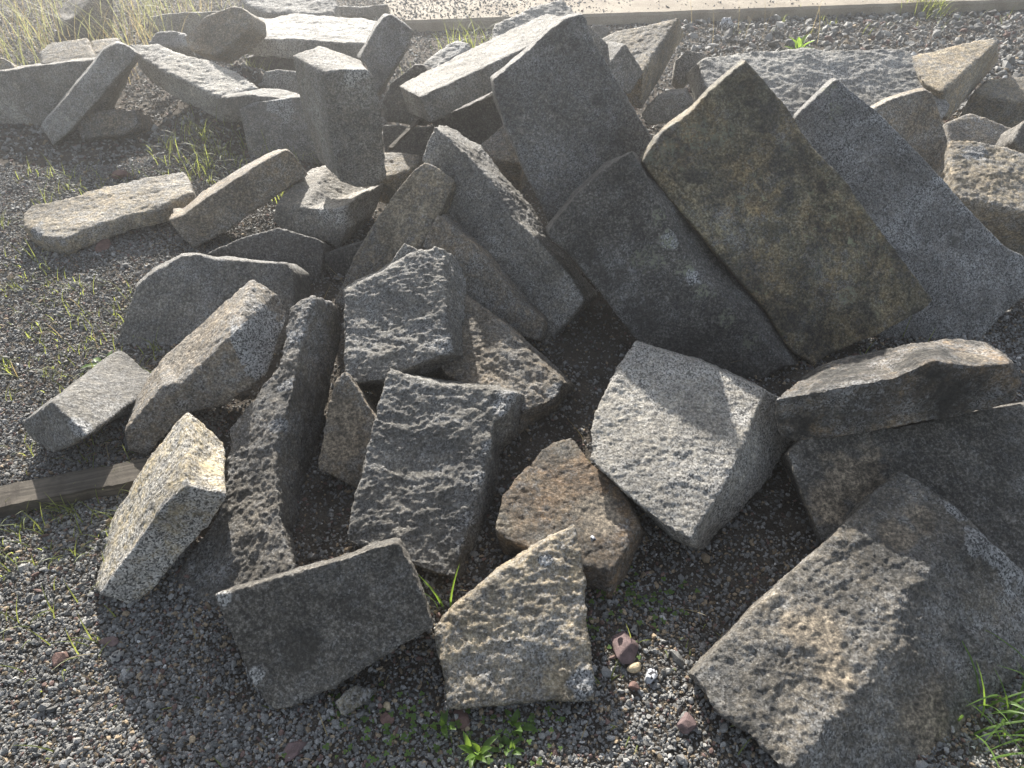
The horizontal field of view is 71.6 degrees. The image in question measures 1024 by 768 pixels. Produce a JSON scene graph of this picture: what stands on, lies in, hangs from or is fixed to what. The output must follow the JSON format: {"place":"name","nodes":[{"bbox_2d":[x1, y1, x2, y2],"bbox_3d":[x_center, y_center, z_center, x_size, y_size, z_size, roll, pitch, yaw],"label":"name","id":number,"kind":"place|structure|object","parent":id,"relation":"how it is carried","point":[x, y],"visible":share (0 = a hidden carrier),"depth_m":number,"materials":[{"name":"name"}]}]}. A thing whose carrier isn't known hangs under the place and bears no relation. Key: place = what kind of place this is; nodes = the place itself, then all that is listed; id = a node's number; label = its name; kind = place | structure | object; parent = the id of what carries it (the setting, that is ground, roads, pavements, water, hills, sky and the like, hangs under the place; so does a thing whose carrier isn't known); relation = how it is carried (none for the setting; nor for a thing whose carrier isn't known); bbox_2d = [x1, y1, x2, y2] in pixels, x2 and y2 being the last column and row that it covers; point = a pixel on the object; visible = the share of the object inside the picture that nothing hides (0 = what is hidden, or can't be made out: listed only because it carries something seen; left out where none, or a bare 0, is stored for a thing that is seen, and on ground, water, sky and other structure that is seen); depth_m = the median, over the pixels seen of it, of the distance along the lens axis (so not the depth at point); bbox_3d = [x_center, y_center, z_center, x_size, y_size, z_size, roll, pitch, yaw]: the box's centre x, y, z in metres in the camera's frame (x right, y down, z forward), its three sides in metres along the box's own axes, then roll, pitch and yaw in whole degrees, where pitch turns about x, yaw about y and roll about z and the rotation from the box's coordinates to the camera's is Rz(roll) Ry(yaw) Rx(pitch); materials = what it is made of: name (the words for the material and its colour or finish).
{"place":"outdoors","nodes":[
{"label":"outdoors","id":0,"kind":"place"},
{"bbox_2d":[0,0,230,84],"bbox_3d":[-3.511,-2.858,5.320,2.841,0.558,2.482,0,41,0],"label":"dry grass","id":1,"kind":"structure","parent":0,"point":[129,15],"depth_m":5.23,"materials":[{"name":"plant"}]},
{"bbox_2d":[0,169,837,764],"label":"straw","id":2,"kind":"object","parent":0,"point":[468,591],"visible":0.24,"depth_m":1.83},
{"bbox_2d":[0,0,1023,767],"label":"ground","id":3,"kind":"structure","parent":0,"point":[574,358],"depth_m":2.00,"materials":[{"name":"gravel"}]},
{"bbox_2d":[0,57,131,125],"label":"granite block","id":4,"kind":"object","parent":3,"relation":"on","point":[33,94],"depth_m":4.11,"materials":[{"name":"stone"}]},
{"bbox_2d":[0,58,17,68],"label":"granite block","id":5,"kind":"object","parent":4,"relation":"on","point":[5,64],"depth_m":4.17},
{"bbox_2d":[39,38,96,63],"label":"granite block","id":6,"kind":"object","parent":4,"relation":"on","point":[66,50],"depth_m":4.17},
{"bbox_2d":[91,38,120,54],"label":"granite block","id":7,"kind":"object","parent":6,"relation":"on","point":[98,45],"depth_m":4.25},
{"bbox_2d":[0,457,149,517],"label":"plank","id":8,"kind":"object","parent":3,"relation":"on","point":[84,484],"visible":0.86,"depth_m":2.04,"materials":[{"name":"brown wood"}]},
{"bbox_2d":[54,0,113,38],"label":"granite block","id":9,"kind":"object","parent":3,"relation":"on","point":[64,16],"depth_m":5.44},
{"bbox_2d":[23,351,150,452],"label":"granite block","id":10,"kind":"object","parent":3,"relation":"on","point":[101,394],"depth_m":2.15,"materials":[{"name":"stone"}]},
{"bbox_2d":[41,41,141,145],"bbox_3d":[-2.325,-1.611,3.934,0.619,0.509,0.265,-13,43,-14],"label":"granite slab","id":11,"kind":"object","parent":3,"relation":"on","point":[112,64],"depth_m":3.85,"materials":[{"name":"stone"}]},
{"bbox_2d":[80,350,111,368],"bbox_3d":[-1.433,-0.063,2.491,0.154,0.036,0.136,17,44,19],"label":"weed","id":12,"kind":"object","parent":3,"relation":"on","point":[97,359],"visible":0.24,"depth_m":2.51,"materials":[{"name":"green plant"}]},
{"bbox_2d":[95,239,111,252],"bbox_3d":[-1.797,-0.607,3.121,0.071,0.034,0.094,3,45,-6],"label":"stone","id":13,"kind":"object","parent":3,"relation":"on","point":[103,244],"visible":1,"depth_m":3.11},
{"bbox_2d":[98,636,118,646],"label":"stone","id":14,"kind":"object","parent":3,"relation":"on","point":[114,641],"visible":0.99,"depth_m":1.71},
{"bbox_2d":[23,172,195,254],"bbox_3d":[-1.804,-0.776,3.216,0.719,0.154,0.354,-19,45,-21],"label":"granite slab","id":15,"kind":"object","parent":3,"relation":"on","point":[71,225],"depth_m":3.17,"materials":[{"name":"stone"}]},
{"bbox_2d":[77,109,153,140],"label":"granite block","id":16,"kind":"object","parent":3,"relation":"on","point":[99,125],"depth_m":3.95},
{"bbox_2d":[108,650,124,663],"bbox_3d":[-0.939,0.648,1.686,0.038,0.024,0.032,-24,40,-17],"label":"stone","id":17,"kind":"object","parent":3,"relation":"on","point":[116,657],"visible":1,"depth_m":1.68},
{"bbox_2d":[111,170,129,179],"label":"stone","id":18,"kind":"object","parent":3,"relation":"on","point":[120,173],"visible":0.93,"depth_m":3.62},
{"bbox_2d":[0,0,242,64],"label":"tall grass","id":19,"kind":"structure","parent":3,"relation":"on","point":[45,26],"depth_m":5.20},
{"bbox_2d":[96,412,225,603],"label":"granite block","id":20,"kind":"object","parent":3,"relation":"on","point":[168,508],"depth_m":1.76,"materials":[{"name":"stone"}]},
{"bbox_2d":[148,31,195,57],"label":"granite block","id":21,"kind":"object","parent":3,"relation":"on","point":[174,41],"depth_m":4.50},
{"bbox_2d":[147,11,218,34],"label":"granite block","id":22,"kind":"object","parent":3,"relation":"on","point":[192,21],"depth_m":5.29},
{"bbox_2d":[129,44,257,122],"bbox_3d":[-1.804,-1.722,4.039,0.983,0.280,0.256,24,47,25],"label":"granite slab","id":23,"kind":"object","parent":3,"relation":"on","point":[204,85],"depth_m":3.95,"materials":[{"name":"stone"}]},
{"bbox_2d":[125,280,285,455],"bbox_3d":[-0.974,-0.041,2.287,0.570,0.395,0.336,-18,44,-19],"label":"granite block","id":24,"kind":"object","parent":3,"relation":"on","point":[222,354],"depth_m":2.18,"materials":[{"name":"stone"}]},
{"bbox_2d":[116,253,310,353],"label":"granite block","id":25,"kind":"object","parent":3,"relation":"on","point":[179,298],"depth_m":2.59,"materials":[{"name":"stone"}]},
{"bbox_2d":[184,6,266,62],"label":"granite block","id":26,"kind":"object","parent":3,"relation":"on","point":[231,34],"depth_m":4.15,"materials":[{"name":"stone"}]},
{"bbox_2d":[169,149,307,248],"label":"granite block","id":27,"kind":"object","parent":3,"relation":"on","point":[226,204],"depth_m":3.08,"materials":[{"name":"stone"}]},
{"bbox_2d":[174,295,341,606],"bbox_3d":[-0.721,0.135,2.115,0.357,0.473,1.056,0,41,0],"label":"granite block","id":28,"kind":"object","parent":3,"relation":"on","point":[276,429],"depth_m":1.99,"materials":[{"name":"stone"}]},
{"bbox_2d":[208,228,333,281],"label":"granite block","id":29,"kind":"object","parent":3,"relation":"on","point":[306,253],"depth_m":2.89,"materials":[{"name":"stone"}]},
{"bbox_2d":[247,55,295,70],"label":"granite block","id":30,"kind":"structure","parent":3,"relation":"on","point":[281,63],"depth_m":4.61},
{"bbox_2d":[247,13,376,63],"bbox_3d":[-1.312,-2.267,4.645,0.966,0.170,0.516,4,41,4],"label":"granite slab","id":31,"kind":"object","parent":30,"relation":"on","point":[288,36],"depth_m":4.50,"materials":[{"name":"stone"}]},
{"bbox_2d":[262,69,298,93],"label":"granite block","id":32,"kind":"object","parent":3,"relation":"on","point":[281,79],"depth_m":4.05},
{"bbox_2d":[240,94,323,164],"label":"granite block","id":33,"kind":"object","parent":3,"relation":"on","point":[281,123],"depth_m":3.69,"materials":[{"name":"stone"}]},
{"bbox_2d":[221,88,297,117],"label":"granite block","id":34,"kind":"object","parent":33,"relation":"on","point":[232,104],"depth_m":3.71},
{"bbox_2d":[242,0,340,18],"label":"granite slab","id":35,"kind":"object","parent":3,"relation":"on","point":[267,9],"depth_m":5.15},
{"bbox_2d":[283,741,307,760],"bbox_3d":[-0.466,0.785,1.528,0.054,0.014,0.037,-27,44,-22],"label":"stone","id":36,"kind":"object","parent":3,"relation":"on","point":[293,749],"visible":1,"depth_m":1.52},
{"bbox_2d":[215,538,433,709],"bbox_3d":[-0.449,0.558,1.662,0.520,0.386,0.312,-7,42,-8],"label":"granite block","id":37,"kind":"object","parent":3,"relation":"on","point":[301,634],"depth_m":1.59,"materials":[{"name":"stone"}]},
{"bbox_2d":[324,240,363,277],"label":"granite block","id":38,"kind":"object","parent":3,"relation":"on","point":[339,260],"depth_m":2.91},
{"bbox_2d":[318,372,376,488],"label":"granite block","id":39,"kind":"object","parent":3,"relation":"on","point":[351,413],"depth_m":2.06,"materials":[{"name":"stone"}]},
{"bbox_2d":[338,4,389,19],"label":"granite block","id":40,"kind":"object","parent":3,"relation":"on","point":[370,12],"depth_m":5.66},
{"bbox_2d":[357,14,412,95],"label":"granite slab","id":41,"kind":"object","parent":3,"relation":"on","point":[382,51],"depth_m":3.67,"materials":[{"name":"stone"}]},
{"bbox_2d":[383,701,390,710],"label":"stone","id":42,"kind":"object","parent":3,"relation":"on","point":[386,705],"visible":1,"depth_m":1.59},
{"bbox_2d":[335,163,456,306],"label":"granite block","id":43,"kind":"object","parent":3,"relation":"on","point":[421,199],"depth_m":2.64,"materials":[{"name":"stone"}]},
{"bbox_2d":[379,152,422,203],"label":"granite slab","id":44,"kind":"object","parent":3,"relation":"on","point":[400,168],"depth_m":3.27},
{"bbox_2d":[383,125,433,163],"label":"granite block","id":45,"kind":"object","parent":3,"relation":"on","point":[415,140],"depth_m":3.41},
{"bbox_2d":[388,120,418,149],"bbox_3d":[-0.490,-1.138,3.235,0.028,0.017,0.224,15,56,28],"label":"lath","id":46,"kind":"object","parent":45,"relation":"on","point":[403,135],"visible":1,"depth_m":3.23,"materials":[{"name":"grey wood"}]},
{"bbox_2d":[347,367,523,578],"bbox_3d":[-0.247,0.229,2.066,0.463,0.381,0.683,8,42,9],"label":"granite block","id":47,"kind":"object","parent":3,"relation":"on","point":[425,492],"depth_m":1.95,"materials":[{"name":"stone"}]},
{"bbox_2d":[429,709,455,738],"bbox_3d":[-0.143,0.744,1.553,0.059,0.038,0.052,25,47,26],"label":"weed","id":48,"kind":"object","parent":3,"relation":"on","point":[443,720],"visible":1,"depth_m":1.55,"materials":[{"name":"green plant"}]},
{"bbox_2d":[423,41,470,67],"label":"granite block","id":49,"kind":"object","parent":3,"relation":"on","point":[448,52],"depth_m":4.00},
{"bbox_2d":[432,91,502,144],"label":"granite block","id":50,"kind":"object","parent":3,"relation":"on","point":[478,121],"depth_m":3.48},
{"bbox_2d":[381,64,431,125],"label":"granite block","id":51,"kind":"object","parent":50,"relation":"on","point":[394,107],"depth_m":3.48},
{"bbox_2d":[399,14,607,122],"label":"granite block","id":52,"kind":"object","parent":50,"relation":"on","point":[438,92],"depth_m":3.24,"materials":[{"name":"stone"}]},
{"bbox_2d":[434,8,518,48],"bbox_3d":[-0.267,-2.594,5.234,0.881,0.273,1.058,-32,50,-31],"label":"grass tuft","id":53,"kind":"object","parent":3,"relation":"on","point":[467,33],"visible":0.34,"depth_m":5.25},
{"bbox_2d":[458,731,500,767],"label":"weed","id":54,"kind":"object","parent":3,"relation":"on","point":[472,756],"visible":1,"depth_m":1.51,"materials":[{"name":"green plant"}]},
{"bbox_2d":[423,213,548,340],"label":"granite block","id":55,"kind":"object","parent":3,"relation":"on","point":[492,287],"depth_m":2.51,"materials":[{"name":"stone"}]},
{"bbox_2d":[281,566,699,767],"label":"clover","id":56,"kind":"object","parent":3,"relation":"on","point":[449,751],"visible":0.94,"depth_m":1.56,"materials":[{"name":"green plant"}]},
{"bbox_2d":[481,126,526,192],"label":"granite block","id":57,"kind":"object","parent":3,"relation":"on","point":[498,148],"depth_m":3.14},
{"bbox_2d":[437,294,574,437],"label":"granite block","id":58,"kind":"object","parent":3,"relation":"on","point":[498,351],"depth_m":2.29,"materials":[{"name":"stone"}]},
{"bbox_2d":[343,246,466,390],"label":"granite block","id":59,"kind":"object","parent":58,"relation":"on","point":[405,313],"depth_m":2.27,"materials":[{"name":"stone"}]},
{"bbox_2d":[389,243,417,264],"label":"granite block","id":60,"kind":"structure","parent":59,"relation":"on","point":[405,249],"depth_m":2.39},
{"bbox_2d":[0,5,1013,767],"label":"grass sprouts","id":61,"kind":"object","parent":3,"relation":"on","point":[154,347],"depth_m":2.56,"materials":[{"name":"plant"}]},
{"bbox_2d":[422,125,597,344],"bbox_3d":[-0.042,-0.588,2.739,0.310,0.652,0.952,-29,49,-29],"label":"granite block","id":62,"kind":"object","parent":3,"relation":"on","point":[492,211],"depth_m":2.61,"materials":[{"name":"stone"}]},
{"bbox_2d":[0,152,1023,402],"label":"gravel","id":63,"kind":"structure","parent":3,"relation":"on","point":[122,264],"depth_m":2.90,"materials":[{"name":"gravel"}]},
{"bbox_2d":[0,69,1023,767],"bbox_3d":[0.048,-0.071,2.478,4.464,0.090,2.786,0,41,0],"label":"gravel","id":64,"kind":"structure","parent":3,"relation":"on","point":[372,707],"depth_m":1.90,"materials":[{"name":"gravel"}]},
{"bbox_2d":[274,165,383,247],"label":"granite block","id":65,"kind":"object","parent":64,"relation":"on","point":[324,203],"depth_m":3.04,"materials":[{"name":"stone"}]},
{"bbox_2d":[293,46,385,186],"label":"granite block","id":66,"kind":"object","parent":65,"relation":"on","point":[339,98],"depth_m":2.85,"materials":[{"name":"stone"}]},
{"bbox_2d":[335,685,376,715],"bbox_3d":[-0.350,0.706,1.596,0.093,0.071,0.058,-20,45,-22],"label":"granite fragment","id":67,"kind":"object","parent":64,"relation":"on","point":[351,699],"visible":1,"depth_m":1.57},
{"bbox_2d":[434,525,594,709],"bbox_3d":[-0.002,0.554,1.710,0.375,0.260,0.444,0,41,0],"label":"granite block","id":68,"kind":"object","parent":3,"relation":"on","point":[513,630],"depth_m":1.62,"materials":[{"name":"stone"}]},
{"bbox_2d":[504,708,536,731],"bbox_3d":[0.011,0.739,1.556,0.084,0.040,0.042,32,50,31],"label":"weed","id":69,"kind":"object","parent":3,"relation":"on","point":[515,718],"visible":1,"depth_m":1.56,"materials":[{"name":"green plant"}]},
{"bbox_2d":[492,0,573,37],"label":"granite block","id":70,"kind":"object","parent":3,"relation":"on","point":[559,8],"depth_m":4.20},
{"bbox_2d":[490,12,652,222],"bbox_3d":[0.259,-0.932,2.715,0.780,0.804,0.477,28,48,28],"label":"granite slab","id":71,"kind":"object","parent":3,"relation":"on","point":[571,120],"depth_m":2.63,"materials":[{"name":"stone"}]},
{"bbox_2d":[496,438,647,598],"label":"granite block","id":72,"kind":"object","parent":3,"relation":"on","point":[556,487],"depth_m":1.87,"materials":[{"name":"stone"}]},
{"bbox_2d":[591,25,610,37],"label":"granite block","id":73,"kind":"object","parent":3,"relation":"on","point":[601,31],"depth_m":5.09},
{"bbox_2d":[627,662,640,672],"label":"stone","id":74,"kind":"object","parent":3,"relation":"on","point":[634,667],"visible":1,"depth_m":1.65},
{"bbox_2d":[628,681,639,690],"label":"stone","id":75,"kind":"object","parent":3,"relation":"on","point":[633,685],"visible":1,"depth_m":1.62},
{"bbox_2d":[630,625,637,635],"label":"stone","id":76,"kind":"object","parent":3,"relation":"on","point":[634,630],"visible":0.97,"depth_m":1.73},
{"bbox_2d":[644,668,657,684],"bbox_3d":[0.316,0.686,1.638,0.028,0.026,0.064,20,45,22],"label":"stone","id":77,"kind":"object","parent":3,"relation":"on","point":[651,676],"visible":1,"depth_m":1.64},
{"bbox_2d":[642,88,692,124],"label":"granite block","id":78,"kind":"object","parent":3,"relation":"on","point":[666,106],"depth_m":3.80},
{"bbox_2d":[602,18,683,108],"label":"granite block","id":79,"kind":"object","parent":78,"relation":"on","point":[651,47],"depth_m":3.81,"materials":[{"name":"stone"}]},
{"bbox_2d":[602,41,642,93],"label":"granite block","id":80,"kind":"object","parent":79,"relation":"on","point":[623,65],"depth_m":3.50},
{"bbox_2d":[545,152,799,380],"bbox_3d":[0.569,-0.385,2.452,0.963,0.708,0.398,22,46,23],"label":"granite slab","id":81,"kind":"object","parent":3,"relation":"on","point":[621,232],"depth_m":2.42,"materials":[{"name":"stone"}]},
{"bbox_2d":[677,712,696,733],"bbox_3d":[0.386,0.748,1.560,0.036,0.034,0.048,30,49,30],"label":"stone","id":82,"kind":"object","parent":3,"relation":"on","point":[686,723],"visible":1,"depth_m":1.55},
{"bbox_2d":[671,51,706,88],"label":"granite block","id":83,"kind":"object","parent":3,"relation":"on","point":[685,62],"depth_m":4.10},
{"bbox_2d":[590,341,790,550],"bbox_3d":[0.483,0.126,2.087,0.575,0.264,0.715,25,47,26],"label":"granite block","id":84,"kind":"object","parent":3,"relation":"on","point":[688,450],"depth_m":1.97,"materials":[{"name":"stone"}]},
{"bbox_2d":[720,17,733,28],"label":"stone","id":85,"kind":"object","parent":3,"relation":"on","point":[725,23],"visible":0.73,"depth_m":5.70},
{"bbox_2d":[690,0,831,42],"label":"dry stalks","id":86,"kind":"object","parent":3,"relation":"on","point":[764,22],"visible":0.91,"depth_m":5.40,"materials":[{"name":"plant"}]},
{"bbox_2d":[640,58,931,364],"bbox_3d":[0.965,-0.583,2.501,1.051,0.892,0.555,26,47,27],"label":"granite slab","id":87,"kind":"object","parent":3,"relation":"on","point":[752,184],"depth_m":2.45,"materials":[{"name":"stone"}]},
{"bbox_2d":[785,34,814,48],"bbox_3d":[2.127,-2.503,5.226,0.182,0.125,0.211,-31,50,-31],"label":"weed","id":88,"kind":"object","parent":3,"relation":"on","point":[798,41],"visible":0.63,"depth_m":5.22,"materials":[{"name":"green plant"}]},
{"bbox_2d":[661,8,1023,110],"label":"gravel","id":89,"kind":"structure","parent":3,"relation":"on","point":[1006,61],"depth_m":5.61,"materials":[{"name":"gravel"}]},
{"bbox_2d":[688,472,1023,767],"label":"granite block","id":90,"kind":"object","parent":3,"relation":"on","point":[842,646],"depth_m":1.61,"materials":[{"name":"stone"}]},
{"bbox_2d":[780,401,1023,572],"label":"granite slab","id":91,"kind":"object","parent":3,"relation":"on","point":[970,465],"depth_m":1.93,"materials":[{"name":"stone"}]},
{"bbox_2d":[775,339,1020,440],"bbox_3d":[1.055,0.008,1.971,0.688,0.316,0.230,0,41,0],"label":"granite block","id":92,"kind":"object","parent":91,"relation":"on","point":[901,385],"depth_m":1.89,"materials":[{"name":"stone"}]},
{"bbox_2d":[793,78,1023,339],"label":"granite slab","id":93,"kind":"object","parent":3,"relation":"on","point":[965,266],"depth_m":2.63,"materials":[{"name":"stone"}]},
{"bbox_2d":[870,87,947,165],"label":"granite block","id":94,"kind":"object","parent":3,"relation":"on","point":[912,118],"depth_m":3.26,"materials":[{"name":"stone"}]},
{"bbox_2d":[900,0,969,18],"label":"grass tuft","id":95,"kind":"object","parent":3,"relation":"on","point":[934,5],"visible":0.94,"depth_m":6.00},
{"bbox_2d":[912,39,998,120],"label":"granite block","id":96,"kind":"object","parent":3,"relation":"on","point":[953,76],"depth_m":3.88,"materials":[{"name":"stone"}]},
{"bbox_2d":[943,114,1010,145],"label":"granite block","id":97,"kind":"object","parent":3,"relation":"on","point":[971,127],"depth_m":3.61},
{"bbox_2d":[931,140,1023,256],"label":"granite block","id":98,"kind":"object","parent":3,"relation":"on","point":[984,182],"depth_m":2.96,"materials":[{"name":"stone"}]},
{"bbox_2d":[957,630,1023,767],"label":"grass tuft","id":99,"kind":"object","parent":3,"relation":"on","point":[1014,703],"visible":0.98,"depth_m":1.55,"materials":[{"name":"green plant"}]},
{"bbox_2d":[959,77,1023,127],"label":"granite block","id":100,"kind":"object","parent":3,"relation":"on","point":[1000,101],"depth_m":4.01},
{"bbox_2d":[995,121,1023,153],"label":"granite block","id":101,"kind":"object","parent":3,"relation":"on","point":[1012,138],"depth_m":3.20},
{"bbox_2d":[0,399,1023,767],"bbox_3d":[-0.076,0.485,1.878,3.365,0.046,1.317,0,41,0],"label":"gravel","id":102,"kind":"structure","parent":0,"point":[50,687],"depth_m":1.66,"materials":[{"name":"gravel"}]},
{"bbox_2d":[31,594,47,600],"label":"stone","id":103,"kind":"object","parent":102,"relation":"on","point":[36,597],"visible":0.95,"depth_m":1.81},
{"bbox_2d":[52,652,68,666],"bbox_3d":[-1.072,0.651,1.682,0.032,0.024,0.038,28,48,29],"label":"stone","id":104,"kind":"object","parent":102,"relation":"on","point":[58,658],"visible":0.91,"depth_m":1.68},
{"bbox_2d":[380,712,394,724],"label":"stone","id":105,"kind":"object","parent":102,"relation":"on","point":[385,717],"visible":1,"depth_m":1.57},
{"bbox_2d":[419,566,458,607],"bbox_3d":[-0.176,0.509,1.752,0.105,0.148,0.059,-6,41,-7],"label":"grass tuft","id":106,"kind":"object","parent":102,"relation":"on","point":[436,595],"visible":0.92,"depth_m":1.76,"materials":[{"name":"green plant"}]},
{"bbox_2d":[454,709,470,730],"bbox_3d":[-0.112,0.744,1.574,0.032,0.020,0.059,-7,48,-25],"label":"stone","id":107,"kind":"object","parent":102,"relation":"on","point":[463,717],"visible":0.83,"depth_m":1.57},
{"bbox_2d":[491,738,524,755],"bbox_3d":[-0.010,0.779,1.526,0.076,0.026,0.044,0,41,0],"label":"weed","id":108,"kind":"object","parent":102,"relation":"on","point":[512,744],"visible":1,"depth_m":1.52,"materials":[{"name":"green plant"}]},
{"bbox_2d":[611,631,638,663],"bbox_3d":[0.272,0.626,1.695,0.063,0.036,0.087,-6,31,-3],"label":"stone","id":109,"kind":"object","parent":102,"relation":"on","point":[625,646],"visible":1,"depth_m":1.68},
{"bbox_2d":[0,0,1023,166],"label":"gravel","id":110,"kind":"structure","parent":0,"point":[238,68],"depth_m":5.33,"materials":[{"name":"gravel"}]},
{"bbox_2d":[686,47,949,120],"bbox_3d":[1.661,-1.561,3.888,1.312,0.397,0.766,0,41,0],"label":"granite slab","id":111,"kind":"object","parent":110,"relation":"on","point":[795,80],"depth_m":3.85,"materials":[{"name":"stone"}]},
{"bbox_2d":[373,0,950,20],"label":"gravel","id":112,"kind":"structure","parent":0,"point":[453,9],"depth_m":5.91,"materials":[{"name":"gravel"}]},
{"bbox_2d":[375,0,1023,31],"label":"concrete pavement","id":113,"kind":"structure","parent":0,"point":[629,12],"depth_m":5.95,"materials":[{"name":"concrete"}]}
]}

